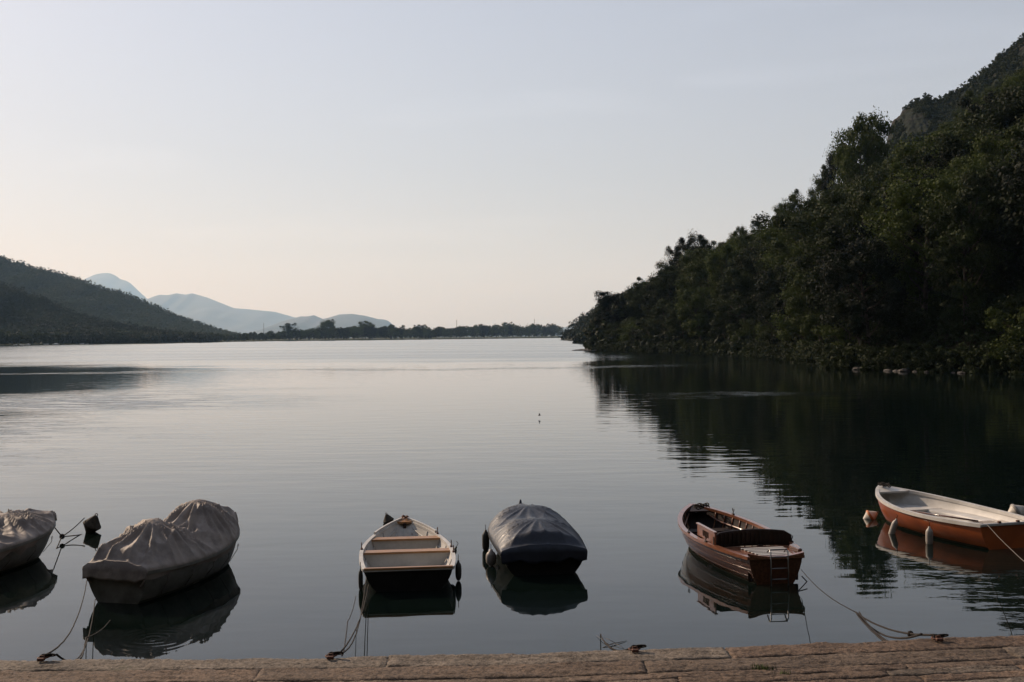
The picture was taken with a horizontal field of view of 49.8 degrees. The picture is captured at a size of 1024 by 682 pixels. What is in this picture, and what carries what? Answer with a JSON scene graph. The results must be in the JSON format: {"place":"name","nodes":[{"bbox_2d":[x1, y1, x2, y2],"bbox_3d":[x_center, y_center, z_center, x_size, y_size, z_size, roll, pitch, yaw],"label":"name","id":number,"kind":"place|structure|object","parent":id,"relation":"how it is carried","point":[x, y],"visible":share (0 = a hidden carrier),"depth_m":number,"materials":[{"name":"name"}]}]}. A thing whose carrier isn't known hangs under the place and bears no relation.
{"place":"outdoors","nodes":[
{"label":"outdoors","id":0,"kind":"place"},
{"bbox_2d":[8,312,195,344],"bbox_3d":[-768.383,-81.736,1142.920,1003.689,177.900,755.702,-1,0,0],"label":"hill","id":1,"kind":"structure","parent":0,"point":[134,343],"depth_m":894.95,"materials":[{"name":"green plant"}]},
{"bbox_2d":[0,280,218,343],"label":"forest","id":2,"kind":"object","parent":1,"relation":"on","point":[24,308],"visible":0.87,"depth_m":1047.14,"materials":[{"name":"green plant"}]},
{"bbox_2d":[84,273,146,299],"bbox_3d":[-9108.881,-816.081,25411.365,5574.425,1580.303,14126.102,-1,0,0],"label":"mountain","id":3,"kind":"structure","parent":0,"point":[108,280],"depth_m":25263.20,"materials":[{"name":"grey stone"}]},
{"bbox_2d":[0,258,273,338],"bbox_3d":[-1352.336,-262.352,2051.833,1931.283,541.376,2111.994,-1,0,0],"label":"hill","id":4,"kind":"structure","parent":0,"point":[29,291],"depth_m":1961.09,"materials":[{"name":"green plant"}]},
{"bbox_2d":[0,255,242,334],"bbox_3d":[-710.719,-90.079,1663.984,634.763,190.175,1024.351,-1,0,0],"label":"forest","id":5,"kind":"object","parent":4,"relation":"on","point":[114,298],"visible":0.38,"depth_m":1942.01,"materials":[{"name":"green plant"}]},
{"bbox_2d":[146,293,294,333],"bbox_3d":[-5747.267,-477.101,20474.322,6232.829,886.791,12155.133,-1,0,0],"label":"mountain","id":6,"kind":"structure","parent":0,"point":[203,309],"depth_m":19503.18,"materials":[{"name":"grey stone"}]},
{"bbox_2d":[0,336,559,345],"bbox_3d":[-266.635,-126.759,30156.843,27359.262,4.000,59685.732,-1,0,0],"label":"ground","id":7,"kind":"structure","parent":0,"point":[399,338],"depth_m":1687.81,"materials":[{"name":"green plant"}]},
{"bbox_2d":[0,323,564,343],"bbox_3d":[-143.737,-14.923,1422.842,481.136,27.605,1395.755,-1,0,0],"label":"woodland","id":8,"kind":"object","parent":7,"relation":"on","point":[21,337],"visible":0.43,"depth_m":1296.04,"materials":[{"name":"green plant"}]},
{"bbox_2d":[279,323,299,339],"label":"broadleaf tree","id":9,"kind":"object","parent":7,"relation":"on","point":[288,328],"visible":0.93,"depth_m":1473.77,"materials":[{"name":"green plant"}]},
{"bbox_2d":[252,314,400,337],"bbox_3d":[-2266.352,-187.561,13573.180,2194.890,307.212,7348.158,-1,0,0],"label":"mountain","id":10,"kind":"structure","parent":0,"point":[304,323],"depth_m":13046.91,"materials":[{"name":"grey stone"}]},
{"bbox_2d":[0,338,1023,660],"bbox_3d":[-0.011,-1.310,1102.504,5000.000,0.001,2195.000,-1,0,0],"label":"water","id":11,"kind":"structure","parent":0,"point":[310,464],"depth_m":26.49,"materials":[{"name":"black liquid"}]},
{"bbox_2d":[0,520,55,572],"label":"covered rowboat","id":12,"kind":"object","parent":11,"relation":"on","point":[15,560],"visible":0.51,"depth_m":16.92,"materials":[{"name":"white paint"}]},
{"bbox_2d":[0,508,56,568],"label":"boat cover","id":13,"kind":"object","parent":12,"relation":"on","point":[20,526],"visible":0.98,"depth_m":17.17,"materials":[{"name":"fabric"}]},
{"bbox_2d":[83,513,100,532],"bbox_3d":[-7.647,3.341,20.071,0.306,0.418,0.330,-1,0,0],"label":"mooring buoy","id":14,"kind":"object","parent":11,"relation":"on","point":[91,524],"visible":0.86,"depth_m":19.98,"materials":[{"name":"plastic"}]},
{"bbox_2d":[89,527,239,603],"bbox_3d":[-4.875,3.296,16.210,1.330,0.712,3.340,0,0,13],"label":"covered rowboat","id":15,"kind":"object","parent":11,"relation":"on","point":[112,591],"visible":0.5,"depth_m":14.77,"materials":[{"name":"white paint"}]},
{"bbox_2d":[82,499,239,593],"bbox_3d":[-4.867,2.909,16.215,1.348,1.014,3.438,0,0,13],"label":"boat cover","id":16,"kind":"object","parent":15,"relation":"on","point":[189,531],"visible":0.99,"depth_m":15.23,"materials":[{"name":"fabric"}]},
{"bbox_2d":[359,515,455,591],"bbox_3d":[-1.617,3.280,16.879,1.400,0.682,3.512,-1,0,-6],"label":"rowing boat","id":17,"kind":"object","parent":11,"relation":"on","point":[404,553],"visible":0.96,"depth_m":16.45,"materials":[{"name":"white paint"}]},
{"bbox_2d":[455,554,461,580],"bbox_3d":[-0.769,3.248,15.792,0.090,0.380,0.088,-1,0,0],"label":"boat fender","id":18,"kind":"object","parent":17,"relation":"hanging from","point":[458,571],"visible":1,"depth_m":15.76,"materials":[{"name":"plastic"}]},
{"bbox_2d":[488,499,581,575],"bbox_3d":[0.305,3.195,17.805,1.400,0.810,3.442,-1,0,-6],"label":"covered rowboat","id":19,"kind":"object","parent":11,"relation":"on","point":[566,566],"visible":0.22,"depth_m":16.14,"materials":[{"name":"blue paint"}]},
{"bbox_2d":[482,525,488,550],"bbox_3d":[-0.430,3.225,18.037,0.120,0.440,0.117,-1,0,0],"label":"boat fender","id":20,"kind":"object","parent":19,"relation":"hanging from","point":[485,542],"visible":0.92,"depth_m":17.99,"materials":[{"name":"plastic"}]},
{"bbox_2d":[486,549,495,565],"bbox_3d":[-0.320,3.260,16.792,0.160,0.340,0.156,-1,0,0],"label":"boat fender","id":21,"kind":"object","parent":19,"relation":"hanging from","point":[490,557],"visible":1,"depth_m":16.73,"materials":[{"name":"plastic"}]},
{"bbox_2d":[488,503,587,565],"bbox_3d":[0.302,3.014,17.811,1.400,0.630,3.543,-1,0,-6],"label":"boat cover","id":22,"kind":"object","parent":19,"relation":"on","point":[533,534],"visible":0.98,"depth_m":16.27,"materials":[{"name":"fabric"}]},
{"bbox_2d":[678,503,804,585],"bbox_3d":[3.416,3.163,17.211,1.400,0.824,3.863,-1,0,-8],"label":"wooden boat","id":23,"kind":"object","parent":11,"relation":"on","point":[745,549],"visible":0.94,"depth_m":16.29,"materials":[{"name":"brown wood"}]},
{"bbox_2d":[863,510,878,519],"bbox_3d":[6.760,3.310,20.793,0.242,0.236,0.232,-1,0,-33],"label":"mooring buoy","id":24,"kind":"object","parent":11,"relation":"on","point":[871,515],"visible":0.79,"depth_m":20.72,"materials":[{"name":"plastic"}]},
{"bbox_2d":[875,482,1023,549],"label":"orange boat","id":25,"kind":"object","parent":11,"relation":"on","point":[957,521],"visible":0.84,"depth_m":19.06,"materials":[{"name":"white paint"}]},
{"bbox_2d":[888,515,897,533],"bbox_3d":[6.639,3.228,19.204,0.171,0.443,0.110,0,0,38],"label":"boat fender","id":26,"kind":"object","parent":25,"relation":"hanging from","point":[893,527],"visible":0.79,"depth_m":19.16,"materials":[{"name":"plastic"}]},
{"bbox_2d":[925,521,932,543],"bbox_3d":[6.916,3.200,18.264,0.120,0.420,0.117,-1,0,0],"label":"boat fender","id":27,"kind":"object","parent":25,"relation":"hanging from","point":[929,535],"visible":0.89,"depth_m":18.22,"materials":[{"name":"plastic"}]},
{"bbox_2d":[1008,504,1023,515],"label":"mooring buoy","id":28,"kind":"object","parent":11,"relation":"on","point":[1017,509],"visible":0.46,"depth_m":20.91,"materials":[{"name":"plastic"}]},
{"bbox_2d":[0,0,1023,330],"label":"sky","id":29,"kind":"structure","parent":0,"point":[409,163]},
{"bbox_2d":[73,646,1022,680],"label":"quay base","id":30,"kind":"object","parent":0,"point":[566,678],"visible":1,"depth_m":5.34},
{"bbox_2d":[0,635,1023,681],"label":"quay","id":31,"kind":"structure","parent":30,"relation":"on","point":[885,661],"depth_m":5.34,"materials":[{"name":"stone"}]},
{"bbox_2d":[37,653,55,661],"bbox_3d":[-2.326,1.575,5.500,0.094,0.031,0.072,-1,0,0],"label":"mooring ring","id":32,"kind":"object","parent":31,"relation":"on","point":[41,657],"visible":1,"depth_m":5.49,"materials":[{"name":"metal"}]},
{"bbox_2d":[46,581,86,653],"bbox_3d":[-4.000,2.381,10.109,0.015,1.631,9.724,-1,0,-20],"label":"mooring rope","id":33,"kind":"object","parent":32,"relation":"attached to","point":[58,646],"visible":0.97,"depth_m":8.98,"materials":[{"name":"grey fabric"}]},
{"bbox_2d":[931,634,948,641],"bbox_3d":[2.222,1.534,5.715,0.094,0.031,0.072,-1,0,0],"label":"mooring ring","id":34,"kind":"object","parent":31,"relation":"on","point":[938,637],"visible":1,"depth_m":5.71,"materials":[{"name":"metal"}]},
{"bbox_2d":[859,616,922,638],"bbox_3d":[2.488,1.881,7.392,0.017,0.721,3.301,0,0,12],"label":"mooring rope","id":35,"kind":"object","parent":34,"relation":"attached to","point":[913,636],"visible":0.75,"depth_m":6.59,"materials":[{"name":"fabric"}]},
{"bbox_2d":[855,611,933,635],"bbox_3d":[2.509,1.876,7.382,0.017,0.712,3.305,0,0,10],"label":"mooring rope","id":36,"kind":"object","parent":34,"relation":"attached to","point":[892,629],"visible":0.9,"depth_m":7.11,"materials":[{"name":"grey fabric"}]},
{"bbox_2d":[561,269,1023,373],"bbox_3d":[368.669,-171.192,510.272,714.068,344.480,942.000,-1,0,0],"label":"hillside","id":37,"kind":"structure","parent":0,"point":[908,339],"depth_m":101.55,"materials":[{"name":"green plant"}]},
{"bbox_2d":[591,290,629,335],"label":"broadleaf tree","id":38,"kind":"object","parent":37,"relation":"on","point":[606,301],"visible":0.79,"depth_m":251.51,"materials":[{"name":"green plant"}]},
{"bbox_2d":[613,316,640,339],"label":"shrub","id":39,"kind":"object","parent":37,"relation":"on","point":[625,324],"visible":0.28,"depth_m":237.66,"materials":[{"name":"green plant"}]},
{"bbox_2d":[619,321,643,343],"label":"shrub","id":40,"kind":"object","parent":37,"relation":"on","point":[625,337],"visible":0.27,"depth_m":231.37,"materials":[{"name":"green plant"}]},
{"bbox_2d":[624,282,647,320],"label":"broadleaf tree","id":41,"kind":"object","parent":37,"relation":"on","point":[631,294],"visible":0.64,"depth_m":246.56,"materials":[{"name":"green plant"}]},
{"bbox_2d":[633,277,668,317],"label":"broadleaf tree","id":42,"kind":"object","parent":37,"relation":"on","point":[637,297],"visible":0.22,"depth_m":240.47,"materials":[{"name":"green plant"}]},
{"bbox_2d":[641,270,691,326],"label":"broadleaf tree","id":43,"kind":"object","parent":37,"relation":"on","point":[660,279],"visible":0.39,"depth_m":221.37,"materials":[{"name":"green plant"}]},
{"bbox_2d":[648,262,685,298],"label":"broadleaf tree","id":44,"kind":"object","parent":37,"relation":"on","point":[668,267],"visible":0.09,"depth_m":231.53,"materials":[{"name":"green plant"}]},
{"bbox_2d":[660,245,683,271],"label":"broadleaf tree","id":45,"kind":"object","parent":37,"relation":"on","point":[669,249],"visible":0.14,"depth_m":254.02,"materials":[{"name":"green plant"}]},
{"bbox_2d":[665,302,697,341],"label":"broadleaf tree","id":46,"kind":"object","parent":37,"relation":"on","point":[674,327],"visible":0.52,"depth_m":206.89,"materials":[{"name":"green plant"}]},
{"bbox_2d":[667,228,706,263],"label":"broadleaf tree","id":47,"kind":"object","parent":37,"relation":"on","point":[691,241],"visible":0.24,"depth_m":240.81,"materials":[{"name":"green plant"}]},
{"bbox_2d":[672,285,725,339],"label":"broadleaf tree","id":48,"kind":"object","parent":37,"relation":"on","point":[700,319],"visible":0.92,"depth_m":198.45,"materials":[{"name":"green plant"}]},
{"bbox_2d":[673,246,724,318],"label":"broadleaf tree","id":49,"kind":"object","parent":37,"relation":"on","point":[692,263],"visible":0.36,"depth_m":210.05,"materials":[{"name":"green plant"}]},
{"bbox_2d":[675,246,724,311],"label":"broadleaf tree","id":50,"kind":"object","parent":37,"relation":"on","point":[688,250],"visible":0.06,"depth_m":216.49,"materials":[{"name":"green plant"}]},
{"bbox_2d":[706,312,740,342],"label":"shrub","id":51,"kind":"object","parent":37,"relation":"on","point":[719,326],"visible":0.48,"depth_m":189.51,"materials":[{"name":"green plant"}]},
{"bbox_2d":[704,242,744,321],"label":"broadleaf tree","id":52,"kind":"object","parent":37,"relation":"on","point":[714,274],"visible":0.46,"depth_m":201.31,"materials":[{"name":"green plant"}]},
{"bbox_2d":[704,266,767,330],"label":"broadleaf tree","id":53,"kind":"object","parent":37,"relation":"on","point":[735,279],"visible":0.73,"depth_m":185.94,"materials":[{"name":"green plant"}]},
{"bbox_2d":[726,226,748,240],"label":"broadleaf tree","id":54,"kind":"object","parent":37,"relation":"on","point":[741,231],"visible":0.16,"depth_m":244.36,"materials":[{"name":"green plant"}]},
{"bbox_2d":[720,227,763,273],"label":"broadleaf tree","id":55,"kind":"object","parent":37,"relation":"on","point":[742,241],"visible":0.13,"depth_m":203.60,"materials":[{"name":"green plant"}]},
{"bbox_2d":[719,245,772,314],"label":"broadleaf tree","id":56,"kind":"object","parent":37,"relation":"on","point":[744,261],"visible":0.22,"depth_m":193.81,"materials":[{"name":"green plant"}]},
{"bbox_2d":[756,320,780,340],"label":"shrub","id":57,"kind":"object","parent":37,"relation":"on","point":[770,333],"visible":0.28,"depth_m":162.66,"materials":[{"name":"green plant"}]},
{"bbox_2d":[744,211,801,292],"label":"broadleaf tree","id":58,"kind":"object","parent":37,"relation":"on","point":[759,217],"visible":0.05,"depth_m":180.66,"materials":[{"name":"green plant"}]},
{"bbox_2d":[744,262,802,339],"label":"broadleaf tree","id":59,"kind":"object","parent":37,"relation":"on","point":[769,281],"visible":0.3,"depth_m":154.98,"materials":[{"name":"green plant"}]},
{"bbox_2d":[757,212,794,307],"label":"broadleaf tree","id":60,"kind":"object","parent":37,"relation":"on","point":[770,236],"visible":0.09,"depth_m":175.61,"materials":[{"name":"green plant"}]},
{"bbox_2d":[770,219,812,301],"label":"broadleaf tree","id":61,"kind":"object","parent":37,"relation":"on","point":[779,245],"visible":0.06,"depth_m":158.36,"materials":[{"name":"green plant"}]},
{"bbox_2d":[777,188,808,216],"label":"broadleaf tree","id":62,"kind":"object","parent":37,"relation":"on","point":[792,205],"visible":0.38,"depth_m":224.10,"materials":[{"name":"green plant"}]},
{"bbox_2d":[769,307,819,357],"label":"shrub","id":63,"kind":"object","parent":37,"relation":"on","point":[787,333],"visible":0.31,"depth_m":138.12,"materials":[{"name":"green plant"}]},
{"bbox_2d":[767,298,822,345],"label":"shrub","id":64,"kind":"object","parent":37,"relation":"on","point":[774,339],"visible":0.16,"depth_m":146.34,"materials":[{"name":"green plant"}]},
{"bbox_2d":[584,338,1023,374],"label":"bank growth","id":65,"kind":"object","parent":37,"relation":"on","point":[823,354],"visible":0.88,"depth_m":106.70,"materials":[{"name":"green plant"}]},
{"bbox_2d":[780,239,828,314],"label":"broadleaf tree","id":66,"kind":"object","parent":37,"relation":"on","point":[793,253],"visible":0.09,"depth_m":150.59,"materials":[{"name":"green plant"}]},
{"bbox_2d":[777,271,847,342],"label":"broadleaf tree","id":67,"kind":"object","parent":37,"relation":"on","point":[796,305],"visible":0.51,"depth_m":130.42,"materials":[{"name":"green plant"}]},
{"bbox_2d":[610,248,1023,370],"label":"undergrowth","id":68,"kind":"object","parent":37,"relation":"on","point":[917,317],"visible":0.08,"depth_m":102.56,"materials":[{"name":"green plant"}]},
{"bbox_2d":[806,164,837,199],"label":"broadleaf tree","id":69,"kind":"object","parent":37,"relation":"on","point":[811,193],"visible":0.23,"depth_m":230.67,"materials":[{"name":"green plant"}]},
{"bbox_2d":[771,182,890,303],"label":"broadleaf tree","id":70,"kind":"object","parent":37,"relation":"on","point":[801,224],"visible":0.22,"depth_m":133.04,"materials":[{"name":"green plant"}]},
{"bbox_2d":[814,303,861,347],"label":"shrub","id":71,"kind":"object","parent":37,"relation":"on","point":[835,333],"visible":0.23,"depth_m":119.17,"materials":[{"name":"green plant"}]},
{"bbox_2d":[818,143,857,198],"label":"broadleaf tree","id":72,"kind":"object","parent":37,"relation":"on","point":[830,173],"visible":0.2,"depth_m":227.18,"materials":[{"name":"green plant"}]},
{"bbox_2d":[795,191,882,246],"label":"broadleaf tree","id":73,"kind":"object","parent":37,"relation":"on","point":[818,222],"depth_m":145.99,"materials":[{"name":"green plant"}]},
{"bbox_2d":[790,218,906,344],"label":"broadleaf tree","id":74,"kind":"object","parent":37,"relation":"on","point":[830,240],"visible":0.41,"depth_m":113.24,"materials":[{"name":"green plant"}]},
{"bbox_2d":[821,177,881,210],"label":"broadleaf tree","id":75,"kind":"object","parent":37,"relation":"on","point":[859,186],"visible":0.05,"depth_m":149.60,"materials":[{"name":"green plant"}]},
{"bbox_2d":[822,187,892,292],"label":"broadleaf tree","id":76,"kind":"object","parent":37,"relation":"on","point":[856,207],"visible":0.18,"depth_m":122.69,"materials":[{"name":"green plant"}]},
{"bbox_2d":[805,236,910,361],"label":"broadleaf tree","id":77,"kind":"object","parent":37,"relation":"on","point":[865,308],"visible":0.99,"depth_m":104.66,"materials":[{"name":"green plant"}]},
{"bbox_2d":[826,105,893,196],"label":"broadleaf tree","id":78,"kind":"object","parent":37,"relation":"on","point":[845,157],"visible":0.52,"depth_m":199.06,"materials":[{"name":"green plant"}]},
{"bbox_2d":[830,165,889,195],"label":"broadleaf tree","id":79,"kind":"object","parent":37,"relation":"on","point":[874,175],"visible":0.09,"depth_m":169.78,"materials":[{"name":"green plant"}]},
{"bbox_2d":[867,154,899,187],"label":"broadleaf tree","id":80,"kind":"object","parent":37,"relation":"on","point":[886,162],"visible":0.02,"depth_m":183.86,"materials":[{"name":"green plant"}]},
{"bbox_2d":[863,197,922,287],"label":"broadleaf tree","id":81,"kind":"object","parent":37,"relation":"on","point":[876,203],"visible":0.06,"depth_m":118.99,"materials":[{"name":"green plant"}]},
{"bbox_2d":[879,153,925,195],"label":"broadleaf tree","id":82,"kind":"object","parent":37,"relation":"on","point":[908,159],"visible":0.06,"depth_m":136.57,"materials":[{"name":"green plant"}]},
{"bbox_2d":[888,161,953,184],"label":"broadleaf tree","id":83,"kind":"object","parent":37,"relation":"on","point":[894,166],"visible":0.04,"depth_m":127.31,"materials":[{"name":"green plant"}]},
{"bbox_2d":[874,170,979,300],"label":"broadleaf tree","id":84,"kind":"object","parent":37,"relation":"on","point":[918,228],"visible":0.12,"depth_m":112.93,"materials":[{"name":"green plant"}]},
{"bbox_2d":[856,168,1004,325],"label":"broadleaf tree","id":85,"kind":"object","parent":37,"relation":"on","point":[902,219],"visible":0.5,"depth_m":107.92,"materials":[{"name":"green plant"}]},
{"bbox_2d":[881,130,979,185],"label":"broadleaf tree","id":86,"kind":"object","parent":37,"relation":"on","point":[903,150],"visible":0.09,"depth_m":138.21,"materials":[{"name":"green plant"}]},
{"bbox_2d":[913,128,979,174],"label":"broadleaf tree","id":87,"kind":"object","parent":37,"relation":"on","point":[951,146],"visible":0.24,"depth_m":131.78,"materials":[{"name":"green plant"}]},
{"bbox_2d":[936,154,978,178],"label":"broadleaf tree","id":88,"kind":"object","parent":37,"relation":"on","point":[956,164],"visible":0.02,"depth_m":122.45,"materials":[{"name":"green plant"}]},
{"bbox_2d":[917,167,1009,335],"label":"broadleaf tree","id":89,"kind":"object","parent":37,"relation":"on","point":[969,225],"visible":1,"depth_m":99.66,"materials":[{"name":"green plant"}]},
{"bbox_2d":[930,159,999,296],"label":"broadleaf tree","id":90,"kind":"object","parent":37,"relation":"on","point":[965,168],"visible":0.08,"depth_m":108.34,"materials":[{"name":"green plant"}]},
{"bbox_2d":[952,90,983,126],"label":"broadleaf tree","id":91,"kind":"object","parent":37,"relation":"on","point":[968,94],"visible":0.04,"depth_m":189.95,"materials":[{"name":"green plant"}]},
{"bbox_2d":[950,107,1001,141],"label":"broadleaf tree","id":92,"kind":"object","parent":37,"relation":"on","point":[970,121],"visible":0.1,"depth_m":144.55,"materials":[{"name":"green plant"}]},
{"bbox_2d":[956,89,1001,131],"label":"broadleaf tree","id":93,"kind":"object","parent":37,"relation":"on","point":[965,102],"visible":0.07,"depth_m":173.65,"materials":[{"name":"green plant"}]},
{"bbox_2d":[950,123,1020,170],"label":"broadleaf tree","id":94,"kind":"object","parent":37,"relation":"on","point":[963,133],"visible":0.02,"depth_m":133.84,"materials":[{"name":"green plant"}]},
{"bbox_2d":[957,124,1023,193],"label":"broadleaf tree","id":95,"kind":"object","parent":37,"relation":"on","point":[989,152],"visible":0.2,"depth_m":110.99,"materials":[{"name":"green plant"}]},
{"bbox_2d":[967,138,1020,166],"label":"broadleaf tree","id":96,"kind":"object","parent":37,"relation":"on","point":[978,157],"visible":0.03,"depth_m":121.59,"materials":[{"name":"green plant"}]},
{"bbox_2d":[972,148,1021,261],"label":"broadleaf tree","id":97,"kind":"object","parent":37,"relation":"on","point":[1008,252],"visible":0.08,"depth_m":104.50,"materials":[{"name":"green plant"}]},
{"bbox_2d":[971,161,1023,265],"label":"broadleaf tree","id":98,"kind":"object","parent":37,"relation":"on","point":[989,236],"visible":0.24,"depth_m":100.08,"materials":[{"name":"green plant"}]},
{"bbox_2d":[975,81,1023,155],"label":"broadleaf tree","id":99,"kind":"object","parent":37,"relation":"on","point":[1009,109],"visible":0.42,"depth_m":129.41,"materials":[{"name":"green plant"}]},
{"bbox_2d":[978,128,1023,275],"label":"broadleaf tree","id":100,"kind":"object","parent":37,"relation":"on","point":[1015,183],"visible":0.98,"depth_m":95.68,"materials":[{"name":"green plant"}]},
{"bbox_2d":[979,306,1023,361],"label":"shrub","id":101,"kind":"object","parent":37,"relation":"on","point":[996,323],"visible":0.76,"depth_m":92.11,"materials":[{"name":"green plant"}]},
{"bbox_2d":[980,80,1023,106],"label":"broadleaf tree","id":102,"kind":"object","parent":37,"relation":"on","point":[1006,84],"visible":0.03,"depth_m":183.53,"materials":[{"name":"green plant"}]},
{"bbox_2d":[1004,72,1023,87],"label":"broadleaf tree","id":103,"kind":"object","parent":37,"relation":"on","point":[1021,76],"visible":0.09,"depth_m":192.13,"materials":[{"name":"green plant"}]},
{"bbox_2d":[886,37,1023,159],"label":"cliff","id":104,"kind":"structure","parent":0,"point":[915,122],"depth_m":488.98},
{"bbox_2d":[887,32,1023,156],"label":"scrub","id":105,"kind":"object","parent":104,"relation":"on","point":[927,104],"visible":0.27,"depth_m":489.76,"materials":[{"name":"green plant"}]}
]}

